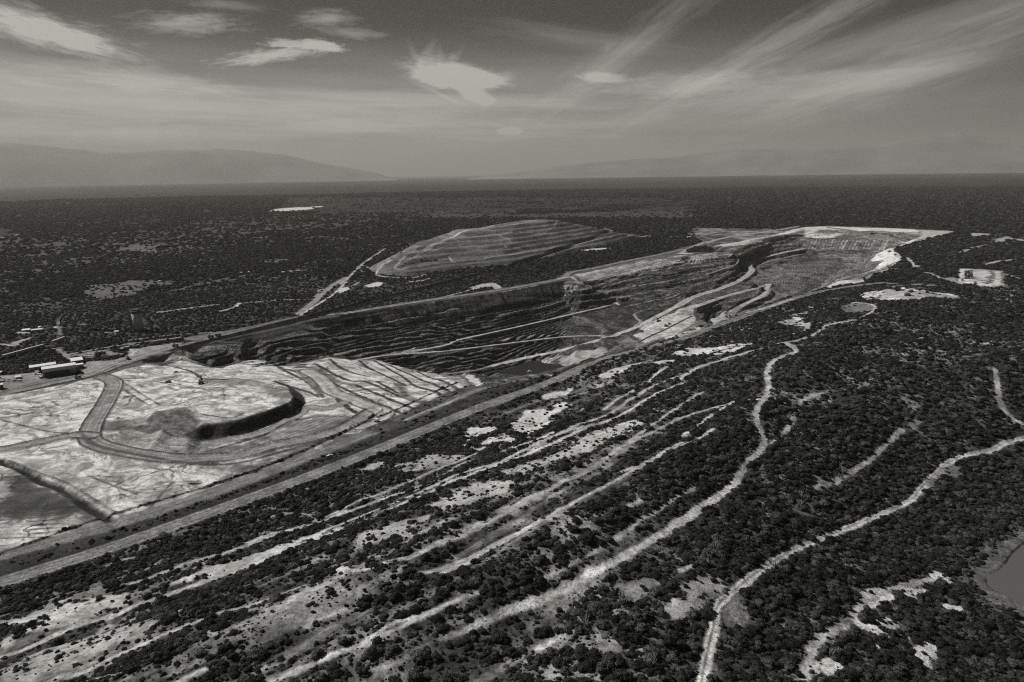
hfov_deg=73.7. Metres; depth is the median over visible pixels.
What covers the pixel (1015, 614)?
shrub
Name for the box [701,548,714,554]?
shrub
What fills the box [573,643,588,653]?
shrub
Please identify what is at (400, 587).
shrub
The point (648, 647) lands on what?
shrub
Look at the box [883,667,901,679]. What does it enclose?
shrub
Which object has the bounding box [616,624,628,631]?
shrub
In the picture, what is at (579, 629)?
shrub
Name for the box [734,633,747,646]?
shrub
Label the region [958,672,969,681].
shrub
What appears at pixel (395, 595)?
shrub
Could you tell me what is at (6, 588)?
shrub
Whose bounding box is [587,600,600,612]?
shrub
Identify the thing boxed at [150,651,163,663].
shrub
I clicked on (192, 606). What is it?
shrub
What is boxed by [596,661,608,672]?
shrub
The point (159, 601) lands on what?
shrub
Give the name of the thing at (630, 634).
shrub
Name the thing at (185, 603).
shrub
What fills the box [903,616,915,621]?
shrub
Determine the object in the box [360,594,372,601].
shrub
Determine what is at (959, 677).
shrub
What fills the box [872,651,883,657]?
shrub
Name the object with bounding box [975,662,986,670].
shrub
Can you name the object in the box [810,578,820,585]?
shrub
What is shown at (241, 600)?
shrub
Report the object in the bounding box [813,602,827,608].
shrub
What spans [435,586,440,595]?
shrub
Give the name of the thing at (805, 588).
shrub
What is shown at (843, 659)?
shrub
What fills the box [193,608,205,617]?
shrub
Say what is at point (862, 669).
shrub
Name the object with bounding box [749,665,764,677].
shrub
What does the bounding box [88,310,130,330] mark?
conveyor
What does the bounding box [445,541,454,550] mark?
shrub
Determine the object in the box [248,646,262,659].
shrub
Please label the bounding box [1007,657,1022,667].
shrub
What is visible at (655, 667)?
shrub
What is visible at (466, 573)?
shrub
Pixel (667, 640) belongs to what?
shrub
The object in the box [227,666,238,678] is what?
shrub
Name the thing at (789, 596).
shrub
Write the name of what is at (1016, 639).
shrub
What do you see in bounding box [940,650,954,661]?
shrub
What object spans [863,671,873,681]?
shrub
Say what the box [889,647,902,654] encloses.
shrub
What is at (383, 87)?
sky
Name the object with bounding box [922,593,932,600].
shrub
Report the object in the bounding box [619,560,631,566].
shrub
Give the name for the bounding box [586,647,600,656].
shrub
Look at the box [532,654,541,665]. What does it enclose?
shrub
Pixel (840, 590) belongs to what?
shrub
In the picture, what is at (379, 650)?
shrub
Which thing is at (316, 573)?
shrub
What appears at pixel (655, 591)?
shrub
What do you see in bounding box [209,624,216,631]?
shrub
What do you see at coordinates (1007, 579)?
lake
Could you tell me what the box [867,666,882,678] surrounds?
shrub
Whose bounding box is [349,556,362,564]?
shrub
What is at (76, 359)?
warehouse
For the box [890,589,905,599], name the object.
shrub
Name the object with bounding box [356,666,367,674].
shrub
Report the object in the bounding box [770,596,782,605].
shrub
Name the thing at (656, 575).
shrub
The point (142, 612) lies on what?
shrub
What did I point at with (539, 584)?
shrub
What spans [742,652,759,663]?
shrub
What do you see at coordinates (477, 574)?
shrub
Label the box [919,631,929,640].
shrub
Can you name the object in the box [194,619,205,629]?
shrub
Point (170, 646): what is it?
shrub
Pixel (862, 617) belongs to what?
shrub
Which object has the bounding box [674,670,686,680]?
shrub
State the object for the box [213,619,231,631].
shrub
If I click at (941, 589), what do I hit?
shrub
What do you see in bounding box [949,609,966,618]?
shrub
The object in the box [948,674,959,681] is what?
shrub
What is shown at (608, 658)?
shrub
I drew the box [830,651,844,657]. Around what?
shrub
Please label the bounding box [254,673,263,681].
shrub
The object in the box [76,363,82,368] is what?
annexe
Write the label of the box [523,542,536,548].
shrub
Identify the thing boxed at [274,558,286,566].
shrub
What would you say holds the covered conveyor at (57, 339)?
on the ground
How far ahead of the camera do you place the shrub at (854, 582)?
460.00 m
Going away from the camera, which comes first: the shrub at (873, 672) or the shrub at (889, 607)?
the shrub at (873, 672)
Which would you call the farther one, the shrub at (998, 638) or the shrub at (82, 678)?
the shrub at (998, 638)
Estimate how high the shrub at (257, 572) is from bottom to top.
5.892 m
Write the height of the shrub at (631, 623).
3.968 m
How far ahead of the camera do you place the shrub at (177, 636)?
384.46 m
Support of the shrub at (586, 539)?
on the ground
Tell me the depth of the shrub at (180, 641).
376.99 m
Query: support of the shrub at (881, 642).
on the ground
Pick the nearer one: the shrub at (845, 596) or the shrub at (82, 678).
the shrub at (82, 678)
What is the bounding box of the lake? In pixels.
[986,545,1023,605]
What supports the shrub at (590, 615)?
on the ground
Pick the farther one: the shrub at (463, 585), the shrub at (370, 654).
the shrub at (463, 585)
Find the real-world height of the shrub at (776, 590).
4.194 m
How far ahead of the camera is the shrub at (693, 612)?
388.75 m
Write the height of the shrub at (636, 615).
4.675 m
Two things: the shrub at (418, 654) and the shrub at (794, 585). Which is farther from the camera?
the shrub at (794, 585)
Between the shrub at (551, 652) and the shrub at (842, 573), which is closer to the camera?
the shrub at (551, 652)
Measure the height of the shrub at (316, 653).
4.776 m
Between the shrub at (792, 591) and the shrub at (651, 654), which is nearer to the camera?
the shrub at (651, 654)
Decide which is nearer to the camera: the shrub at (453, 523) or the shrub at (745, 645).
the shrub at (745, 645)
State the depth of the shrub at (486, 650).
357.98 m
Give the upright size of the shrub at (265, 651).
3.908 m
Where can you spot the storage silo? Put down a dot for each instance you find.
(136, 318)
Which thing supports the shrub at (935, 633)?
on the ground
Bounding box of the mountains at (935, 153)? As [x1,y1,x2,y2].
[469,133,1023,178]
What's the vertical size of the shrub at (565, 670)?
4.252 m
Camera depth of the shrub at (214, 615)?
412.10 m
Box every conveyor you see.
[1,344,43,356]
[51,336,64,342]
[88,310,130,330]
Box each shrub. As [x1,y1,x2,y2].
[0,584,11,591]
[31,574,47,582]
[51,636,64,645]
[75,675,88,681]
[105,663,117,670]
[113,655,122,664]
[120,651,134,660]
[139,611,148,615]
[144,611,154,619]
[145,642,161,651]
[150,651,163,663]
[152,645,162,651]
[155,598,164,604]
[160,643,174,651]
[161,615,172,624]
[163,638,173,645]
[164,597,175,602]
[166,611,177,620]
[168,633,185,641]
[173,637,187,646]
[181,600,191,608]
[186,606,198,616]
[188,600,203,607]
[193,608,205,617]
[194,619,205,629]
[196,591,207,599]
[200,670,214,681]
[204,612,217,618]
[204,618,218,625]
[204,654,215,661]
[206,660,218,668]
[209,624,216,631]
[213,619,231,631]
[218,641,231,650]
[220,610,235,619]
[224,649,236,658]
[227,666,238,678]
[234,597,244,603]
[243,584,255,593]
[243,664,252,672]
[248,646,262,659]
[252,568,262,576]
[252,653,265,660]
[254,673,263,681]
[258,566,266,571]
[261,649,268,655]
[270,595,279,603]
[271,565,284,574]
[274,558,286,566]
[290,571,299,577]
[310,648,324,658]
[313,570,323,577]
[315,671,329,681]
[337,636,350,645]
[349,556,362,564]
[356,601,370,607]
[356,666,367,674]
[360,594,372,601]
[366,645,376,652]
[366,648,378,655]
[367,651,376,660]
[374,645,385,655]
[387,591,402,601]
[394,583,406,591]
[402,545,412,551]
[405,588,416,595]
[407,674,420,681]
[409,586,418,593]
[409,604,422,613]
[409,648,428,661]
[413,571,424,579]
[422,649,431,660]
[430,613,443,622]
[435,573,450,582]
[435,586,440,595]
[436,588,449,595]
[444,573,453,582]
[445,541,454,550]
[446,520,458,527]
[446,670,454,677]
[454,582,467,588]
[459,568,474,577]
[469,576,481,585]
[471,571,482,577]
[480,645,492,656]
[489,649,499,658]
[491,632,500,642]
[497,632,508,643]
[503,645,518,656]
[518,672,533,681]
[519,574,533,583]
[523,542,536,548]
[525,584,534,592]
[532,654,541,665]
[533,627,546,637]
[534,574,545,583]
[535,579,543,587]
[537,625,553,635]
[546,647,557,656]
[560,666,570,675]
[562,644,572,656]
[566,608,579,615]
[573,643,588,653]
[574,652,586,660]
[575,625,585,634]
[577,535,591,542]
[581,611,595,620]
[582,600,589,609]
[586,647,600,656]
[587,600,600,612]
[594,618,609,628]
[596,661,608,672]
[598,583,608,592]
[598,602,610,608]
[602,652,614,666]
[606,673,619,680]
[612,626,617,634]
[613,654,624,666]
[615,671,622,681]
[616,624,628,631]
[617,631,628,640]
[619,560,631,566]
[620,671,631,681]
[626,620,635,626]
[627,562,637,571]
[627,631,637,642]
[628,611,642,620]
[629,632,646,644]
[632,657,646,668]
[635,623,647,633]
[641,610,652,619]
[642,645,656,652]
[645,647,659,657]
[647,570,661,579]
[648,586,664,596]
[651,663,661,670]
[660,579,666,585]
[661,634,675,645]
[663,580,676,588]
[666,651,679,662]
[670,663,682,671]
[674,639,686,647]
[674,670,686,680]
[687,641,699,650]
[688,608,699,618]
[697,608,711,619]
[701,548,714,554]
[703,604,713,615]
[707,673,718,681]
[718,539,729,545]
[720,661,731,671]
[730,557,742,566]
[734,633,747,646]
[734,646,743,656]
[737,640,748,647]
[742,627,758,638]
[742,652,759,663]
[743,556,757,564]
[747,602,757,610]
[747,609,765,617]
[747,639,756,651]
[749,625,762,632]
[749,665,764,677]
[753,634,763,640]
[754,640,763,650]
[755,617,767,628]
[758,574,771,583]
[760,588,773,596]
[760,657,770,664]
[764,658,773,668]
[766,632,781,640]
[767,586,782,593]
[768,634,778,643]
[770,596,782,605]
[771,650,784,660]
[772,661,783,668]
[773,572,782,579]
[773,641,781,649]
[778,640,788,649]
[779,655,792,663]
[780,573,792,582]
[783,592,792,599]
[783,638,799,648]
[786,587,797,595]
[790,581,799,589]
[790,624,806,631]
[791,573,800,577]
[799,598,814,606]
[800,585,812,593]
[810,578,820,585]
[812,571,821,579]
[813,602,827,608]
[816,593,829,598]
[822,570,832,578]
[822,598,835,608]
[826,582,838,587]
[829,594,838,601]
[830,562,842,569]
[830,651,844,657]
[831,603,845,613]
[834,668,848,679]
[835,588,848,595]
[836,655,849,663]
[837,569,847,578]
[839,592,850,601]
[843,666,860,677]
[844,671,855,680]
[847,577,857,586]
[847,628,857,637]
[850,664,864,671]
[857,612,868,621]
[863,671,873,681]
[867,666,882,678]
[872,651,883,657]
[875,636,889,647]
[882,604,893,611]
[882,656,893,664]
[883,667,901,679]
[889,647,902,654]
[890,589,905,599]
[890,652,909,663]
[891,664,906,675]
[898,645,912,658]
[899,596,916,604]
[900,619,917,628]
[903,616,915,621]
[905,647,916,658]
[910,658,922,664]
[917,626,933,635]
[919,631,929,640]
[920,614,932,620]
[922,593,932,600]
[922,620,934,627]
[929,627,938,637]
[931,636,948,645]
[936,584,947,593]
[938,669,949,677]
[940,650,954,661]
[947,593,958,600]
[948,671,962,680]
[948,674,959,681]
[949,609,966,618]
[958,596,973,603]
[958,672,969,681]
[961,646,979,655]
[964,625,975,630]
[964,656,977,668]
[965,628,980,639]
[973,647,984,654]
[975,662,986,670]
[976,623,989,630]
[977,629,989,637]
[977,640,995,647]
[980,631,991,637]
[981,658,1003,669]
[984,646,994,652]
[989,611,1000,621]
[991,634,1003,641]
[991,641,1001,647]
[994,646,1008,656]
[996,675,1009,681]
[999,634,1010,643]
[1004,642,1019,652]
[1005,610,1019,617]
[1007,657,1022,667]
[1008,635,1023,644]
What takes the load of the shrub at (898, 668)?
on the ground
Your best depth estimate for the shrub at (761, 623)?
389.13 m
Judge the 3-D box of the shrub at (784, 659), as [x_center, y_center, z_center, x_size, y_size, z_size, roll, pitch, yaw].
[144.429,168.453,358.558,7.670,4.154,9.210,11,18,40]
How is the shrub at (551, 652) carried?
on the ground
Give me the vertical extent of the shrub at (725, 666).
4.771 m
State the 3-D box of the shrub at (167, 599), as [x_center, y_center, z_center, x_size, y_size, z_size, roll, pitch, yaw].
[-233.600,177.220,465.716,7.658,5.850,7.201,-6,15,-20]
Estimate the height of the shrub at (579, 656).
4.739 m
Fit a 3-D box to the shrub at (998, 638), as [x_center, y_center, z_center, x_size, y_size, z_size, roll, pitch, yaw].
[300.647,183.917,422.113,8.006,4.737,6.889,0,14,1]
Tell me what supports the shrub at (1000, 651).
on the ground
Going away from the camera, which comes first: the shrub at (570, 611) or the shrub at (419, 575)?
the shrub at (570, 611)
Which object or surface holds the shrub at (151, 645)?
on the ground
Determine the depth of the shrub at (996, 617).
441.50 m
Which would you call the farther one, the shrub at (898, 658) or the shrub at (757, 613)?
the shrub at (757, 613)
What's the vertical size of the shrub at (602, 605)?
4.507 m
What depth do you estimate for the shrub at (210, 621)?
401.68 m
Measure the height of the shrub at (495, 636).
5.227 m
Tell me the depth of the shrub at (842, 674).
354.21 m
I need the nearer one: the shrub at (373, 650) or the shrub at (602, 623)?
the shrub at (373, 650)
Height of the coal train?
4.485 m
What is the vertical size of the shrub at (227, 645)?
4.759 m
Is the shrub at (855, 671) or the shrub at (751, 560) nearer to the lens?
the shrub at (855, 671)
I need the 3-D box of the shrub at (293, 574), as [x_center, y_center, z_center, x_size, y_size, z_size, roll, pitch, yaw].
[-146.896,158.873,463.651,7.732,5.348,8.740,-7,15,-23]
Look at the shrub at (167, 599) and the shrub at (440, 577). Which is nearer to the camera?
the shrub at (440, 577)
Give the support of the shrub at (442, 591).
on the ground
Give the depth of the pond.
1407.86 m
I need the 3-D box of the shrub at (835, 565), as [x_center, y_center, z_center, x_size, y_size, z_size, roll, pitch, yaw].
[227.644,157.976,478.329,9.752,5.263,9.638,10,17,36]
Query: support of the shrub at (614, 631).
on the ground
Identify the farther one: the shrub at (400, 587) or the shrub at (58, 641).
the shrub at (58, 641)
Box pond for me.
[498,360,564,375]
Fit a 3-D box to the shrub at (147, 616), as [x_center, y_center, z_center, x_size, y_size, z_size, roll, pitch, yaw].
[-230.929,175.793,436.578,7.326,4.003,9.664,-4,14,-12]
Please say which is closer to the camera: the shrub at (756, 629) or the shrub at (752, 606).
the shrub at (756, 629)
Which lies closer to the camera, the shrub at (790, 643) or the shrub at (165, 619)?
the shrub at (790, 643)
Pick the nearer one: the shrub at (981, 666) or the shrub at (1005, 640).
the shrub at (981, 666)
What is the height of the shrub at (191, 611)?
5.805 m
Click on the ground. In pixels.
(120, 437)
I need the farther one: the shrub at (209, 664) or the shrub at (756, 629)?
the shrub at (756, 629)
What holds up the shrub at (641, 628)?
on the ground
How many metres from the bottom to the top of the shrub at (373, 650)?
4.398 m
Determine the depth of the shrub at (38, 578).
525.48 m
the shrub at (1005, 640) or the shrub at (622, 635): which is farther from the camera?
the shrub at (1005, 640)
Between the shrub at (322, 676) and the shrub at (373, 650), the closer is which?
the shrub at (322, 676)
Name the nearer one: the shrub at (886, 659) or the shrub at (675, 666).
the shrub at (675, 666)
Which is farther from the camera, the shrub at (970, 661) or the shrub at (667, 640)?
the shrub at (970, 661)
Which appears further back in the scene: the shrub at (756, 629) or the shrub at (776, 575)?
the shrub at (776, 575)
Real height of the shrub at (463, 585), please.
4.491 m
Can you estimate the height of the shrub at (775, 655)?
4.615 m
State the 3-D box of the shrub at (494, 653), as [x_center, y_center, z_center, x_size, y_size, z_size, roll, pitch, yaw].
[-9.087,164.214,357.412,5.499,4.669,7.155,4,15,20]
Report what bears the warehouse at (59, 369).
on the ground
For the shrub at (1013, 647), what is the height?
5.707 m
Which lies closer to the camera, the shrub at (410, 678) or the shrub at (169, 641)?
the shrub at (410, 678)
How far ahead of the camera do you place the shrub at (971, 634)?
422.25 m
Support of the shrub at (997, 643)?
on the ground
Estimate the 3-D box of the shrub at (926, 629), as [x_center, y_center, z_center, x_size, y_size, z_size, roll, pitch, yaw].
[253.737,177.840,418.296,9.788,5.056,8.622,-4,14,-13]
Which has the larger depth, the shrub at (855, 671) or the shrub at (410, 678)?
the shrub at (855, 671)
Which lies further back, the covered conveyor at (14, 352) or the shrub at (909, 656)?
the covered conveyor at (14, 352)
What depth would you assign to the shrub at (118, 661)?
379.46 m
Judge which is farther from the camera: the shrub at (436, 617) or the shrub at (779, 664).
the shrub at (436, 617)
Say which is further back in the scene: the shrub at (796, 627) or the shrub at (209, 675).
the shrub at (796, 627)
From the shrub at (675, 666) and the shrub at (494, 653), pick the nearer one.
the shrub at (675, 666)
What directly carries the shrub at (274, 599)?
on the ground
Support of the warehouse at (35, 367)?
on the ground
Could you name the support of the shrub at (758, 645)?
on the ground
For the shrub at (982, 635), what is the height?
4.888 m
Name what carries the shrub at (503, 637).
on the ground
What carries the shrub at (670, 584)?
on the ground
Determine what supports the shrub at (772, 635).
on the ground
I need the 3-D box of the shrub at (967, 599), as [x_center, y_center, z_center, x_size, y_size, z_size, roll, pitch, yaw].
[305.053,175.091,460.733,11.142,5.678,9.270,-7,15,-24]
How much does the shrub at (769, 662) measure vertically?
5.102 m
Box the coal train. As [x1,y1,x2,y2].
[58,290,169,325]
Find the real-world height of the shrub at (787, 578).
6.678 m
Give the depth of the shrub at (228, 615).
407.36 m
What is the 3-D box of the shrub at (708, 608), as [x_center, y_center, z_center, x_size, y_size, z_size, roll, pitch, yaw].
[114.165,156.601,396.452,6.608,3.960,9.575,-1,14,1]
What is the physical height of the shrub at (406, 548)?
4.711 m
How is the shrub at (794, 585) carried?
on the ground
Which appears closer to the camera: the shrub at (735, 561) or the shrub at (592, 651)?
the shrub at (592, 651)
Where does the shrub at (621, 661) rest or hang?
on the ground
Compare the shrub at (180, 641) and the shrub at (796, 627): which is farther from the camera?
the shrub at (796, 627)
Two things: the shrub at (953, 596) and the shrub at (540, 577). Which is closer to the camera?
the shrub at (540, 577)
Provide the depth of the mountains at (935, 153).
35363.50 m
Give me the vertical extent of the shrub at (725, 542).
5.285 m
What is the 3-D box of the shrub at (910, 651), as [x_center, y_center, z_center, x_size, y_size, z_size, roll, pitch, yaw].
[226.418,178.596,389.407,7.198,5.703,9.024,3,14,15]
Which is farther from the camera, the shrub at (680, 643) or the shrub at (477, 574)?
the shrub at (477, 574)
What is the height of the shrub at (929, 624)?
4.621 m
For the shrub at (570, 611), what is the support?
on the ground
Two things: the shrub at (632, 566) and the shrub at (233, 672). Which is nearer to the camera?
the shrub at (233, 672)
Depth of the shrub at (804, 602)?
418.70 m
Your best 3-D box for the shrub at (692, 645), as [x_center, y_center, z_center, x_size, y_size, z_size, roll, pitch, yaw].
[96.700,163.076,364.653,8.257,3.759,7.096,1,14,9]
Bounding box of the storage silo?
[129,309,143,330]
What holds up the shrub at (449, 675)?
on the ground
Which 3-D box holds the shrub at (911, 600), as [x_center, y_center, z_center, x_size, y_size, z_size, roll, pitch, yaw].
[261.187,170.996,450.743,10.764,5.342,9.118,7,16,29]
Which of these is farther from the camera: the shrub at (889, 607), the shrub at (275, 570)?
the shrub at (275, 570)
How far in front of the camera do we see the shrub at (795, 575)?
449.02 m
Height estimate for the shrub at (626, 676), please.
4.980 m
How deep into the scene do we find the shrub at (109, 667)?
370.53 m
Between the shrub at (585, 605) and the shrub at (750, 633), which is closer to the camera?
the shrub at (750, 633)
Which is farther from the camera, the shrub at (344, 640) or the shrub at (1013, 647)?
the shrub at (1013, 647)
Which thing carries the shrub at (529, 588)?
on the ground
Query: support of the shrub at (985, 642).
on the ground
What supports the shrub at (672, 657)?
on the ground
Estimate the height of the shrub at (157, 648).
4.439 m
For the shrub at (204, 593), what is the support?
on the ground
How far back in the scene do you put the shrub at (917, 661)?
382.33 m
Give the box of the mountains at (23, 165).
[0,143,396,187]
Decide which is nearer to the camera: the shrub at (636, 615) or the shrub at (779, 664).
the shrub at (779, 664)
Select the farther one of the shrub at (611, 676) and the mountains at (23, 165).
the mountains at (23, 165)
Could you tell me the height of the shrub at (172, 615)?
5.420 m
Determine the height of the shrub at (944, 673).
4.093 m
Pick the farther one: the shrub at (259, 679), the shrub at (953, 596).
the shrub at (953, 596)
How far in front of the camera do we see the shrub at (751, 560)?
448.63 m
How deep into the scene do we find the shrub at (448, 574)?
418.54 m
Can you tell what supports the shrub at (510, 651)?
on the ground
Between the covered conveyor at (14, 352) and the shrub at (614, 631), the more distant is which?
the covered conveyor at (14, 352)
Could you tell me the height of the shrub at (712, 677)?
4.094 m
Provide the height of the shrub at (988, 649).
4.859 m
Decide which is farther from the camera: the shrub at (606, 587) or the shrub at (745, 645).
the shrub at (606, 587)
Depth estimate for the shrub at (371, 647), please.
354.02 m
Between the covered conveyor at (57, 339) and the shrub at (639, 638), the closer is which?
the shrub at (639, 638)
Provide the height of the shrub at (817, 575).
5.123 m
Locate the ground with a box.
[0,173,1023,681]
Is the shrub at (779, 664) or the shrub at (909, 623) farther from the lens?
the shrub at (909, 623)
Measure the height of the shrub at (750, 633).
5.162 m
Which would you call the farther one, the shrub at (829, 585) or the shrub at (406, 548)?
the shrub at (406, 548)
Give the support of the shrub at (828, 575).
on the ground
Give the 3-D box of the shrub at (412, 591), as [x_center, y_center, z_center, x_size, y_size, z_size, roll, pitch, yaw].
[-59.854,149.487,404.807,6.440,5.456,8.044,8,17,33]
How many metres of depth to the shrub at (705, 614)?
389.36 m
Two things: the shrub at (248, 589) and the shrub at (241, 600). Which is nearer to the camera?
the shrub at (241, 600)
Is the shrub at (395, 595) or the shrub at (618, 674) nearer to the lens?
the shrub at (618, 674)
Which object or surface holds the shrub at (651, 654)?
on the ground
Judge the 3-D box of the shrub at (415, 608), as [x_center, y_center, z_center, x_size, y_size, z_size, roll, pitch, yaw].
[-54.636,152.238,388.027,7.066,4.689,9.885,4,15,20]
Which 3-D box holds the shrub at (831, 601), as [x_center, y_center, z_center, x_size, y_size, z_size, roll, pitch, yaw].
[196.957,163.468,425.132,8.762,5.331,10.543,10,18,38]
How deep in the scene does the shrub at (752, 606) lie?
403.17 m
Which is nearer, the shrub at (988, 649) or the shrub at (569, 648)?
the shrub at (569, 648)
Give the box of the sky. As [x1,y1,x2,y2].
[0,0,1023,175]
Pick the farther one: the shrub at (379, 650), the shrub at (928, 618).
the shrub at (928, 618)
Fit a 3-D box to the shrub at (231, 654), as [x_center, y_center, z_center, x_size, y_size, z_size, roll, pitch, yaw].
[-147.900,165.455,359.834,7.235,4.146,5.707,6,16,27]
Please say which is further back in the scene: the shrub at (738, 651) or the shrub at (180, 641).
the shrub at (180, 641)
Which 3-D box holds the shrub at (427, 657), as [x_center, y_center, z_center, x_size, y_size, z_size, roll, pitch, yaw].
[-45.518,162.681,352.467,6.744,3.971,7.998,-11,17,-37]
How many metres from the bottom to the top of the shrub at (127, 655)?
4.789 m
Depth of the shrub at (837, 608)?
418.80 m
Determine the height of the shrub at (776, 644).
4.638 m
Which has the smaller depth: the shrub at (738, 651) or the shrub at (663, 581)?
the shrub at (738, 651)
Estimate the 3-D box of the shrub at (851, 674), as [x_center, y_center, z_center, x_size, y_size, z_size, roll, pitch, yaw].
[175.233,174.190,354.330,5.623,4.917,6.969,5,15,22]
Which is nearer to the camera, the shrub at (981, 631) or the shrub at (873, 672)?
the shrub at (873, 672)
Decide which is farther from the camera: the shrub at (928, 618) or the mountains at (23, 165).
the mountains at (23, 165)
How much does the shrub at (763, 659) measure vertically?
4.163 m
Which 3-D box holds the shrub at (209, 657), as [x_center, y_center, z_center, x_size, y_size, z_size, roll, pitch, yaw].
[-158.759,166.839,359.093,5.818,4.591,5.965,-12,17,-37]
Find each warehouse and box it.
[29,362,55,370]
[41,362,75,377]
[69,357,82,362]
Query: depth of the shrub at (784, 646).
370.85 m
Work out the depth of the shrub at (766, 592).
420.26 m
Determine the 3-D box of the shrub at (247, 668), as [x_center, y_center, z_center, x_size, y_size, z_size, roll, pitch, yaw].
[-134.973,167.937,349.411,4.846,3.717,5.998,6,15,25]
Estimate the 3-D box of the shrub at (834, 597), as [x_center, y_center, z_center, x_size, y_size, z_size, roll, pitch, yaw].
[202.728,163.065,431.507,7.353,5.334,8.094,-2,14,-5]
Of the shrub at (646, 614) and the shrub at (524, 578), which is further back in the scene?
the shrub at (524, 578)
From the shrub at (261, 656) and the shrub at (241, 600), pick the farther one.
the shrub at (241, 600)
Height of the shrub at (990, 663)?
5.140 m
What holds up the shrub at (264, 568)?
on the ground
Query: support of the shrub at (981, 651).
on the ground
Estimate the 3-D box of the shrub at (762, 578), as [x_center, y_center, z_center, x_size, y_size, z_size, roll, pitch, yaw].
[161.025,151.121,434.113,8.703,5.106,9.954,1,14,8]
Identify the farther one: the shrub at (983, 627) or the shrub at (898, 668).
the shrub at (983, 627)
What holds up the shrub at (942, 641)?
on the ground
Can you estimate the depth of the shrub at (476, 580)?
409.22 m
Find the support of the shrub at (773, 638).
on the ground
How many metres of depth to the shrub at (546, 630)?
371.18 m
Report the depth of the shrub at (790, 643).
373.64 m
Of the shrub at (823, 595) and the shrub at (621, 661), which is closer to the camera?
the shrub at (621, 661)
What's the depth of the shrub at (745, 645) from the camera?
367.51 m
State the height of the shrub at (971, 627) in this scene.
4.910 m
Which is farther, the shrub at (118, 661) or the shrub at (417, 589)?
the shrub at (417, 589)
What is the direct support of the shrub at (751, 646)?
on the ground
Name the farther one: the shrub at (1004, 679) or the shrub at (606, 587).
the shrub at (606, 587)
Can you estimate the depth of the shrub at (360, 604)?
398.17 m
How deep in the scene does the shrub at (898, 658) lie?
381.91 m
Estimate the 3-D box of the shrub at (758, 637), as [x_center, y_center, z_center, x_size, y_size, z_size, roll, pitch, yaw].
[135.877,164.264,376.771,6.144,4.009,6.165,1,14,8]
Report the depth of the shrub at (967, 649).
404.27 m
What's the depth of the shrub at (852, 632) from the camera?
395.96 m

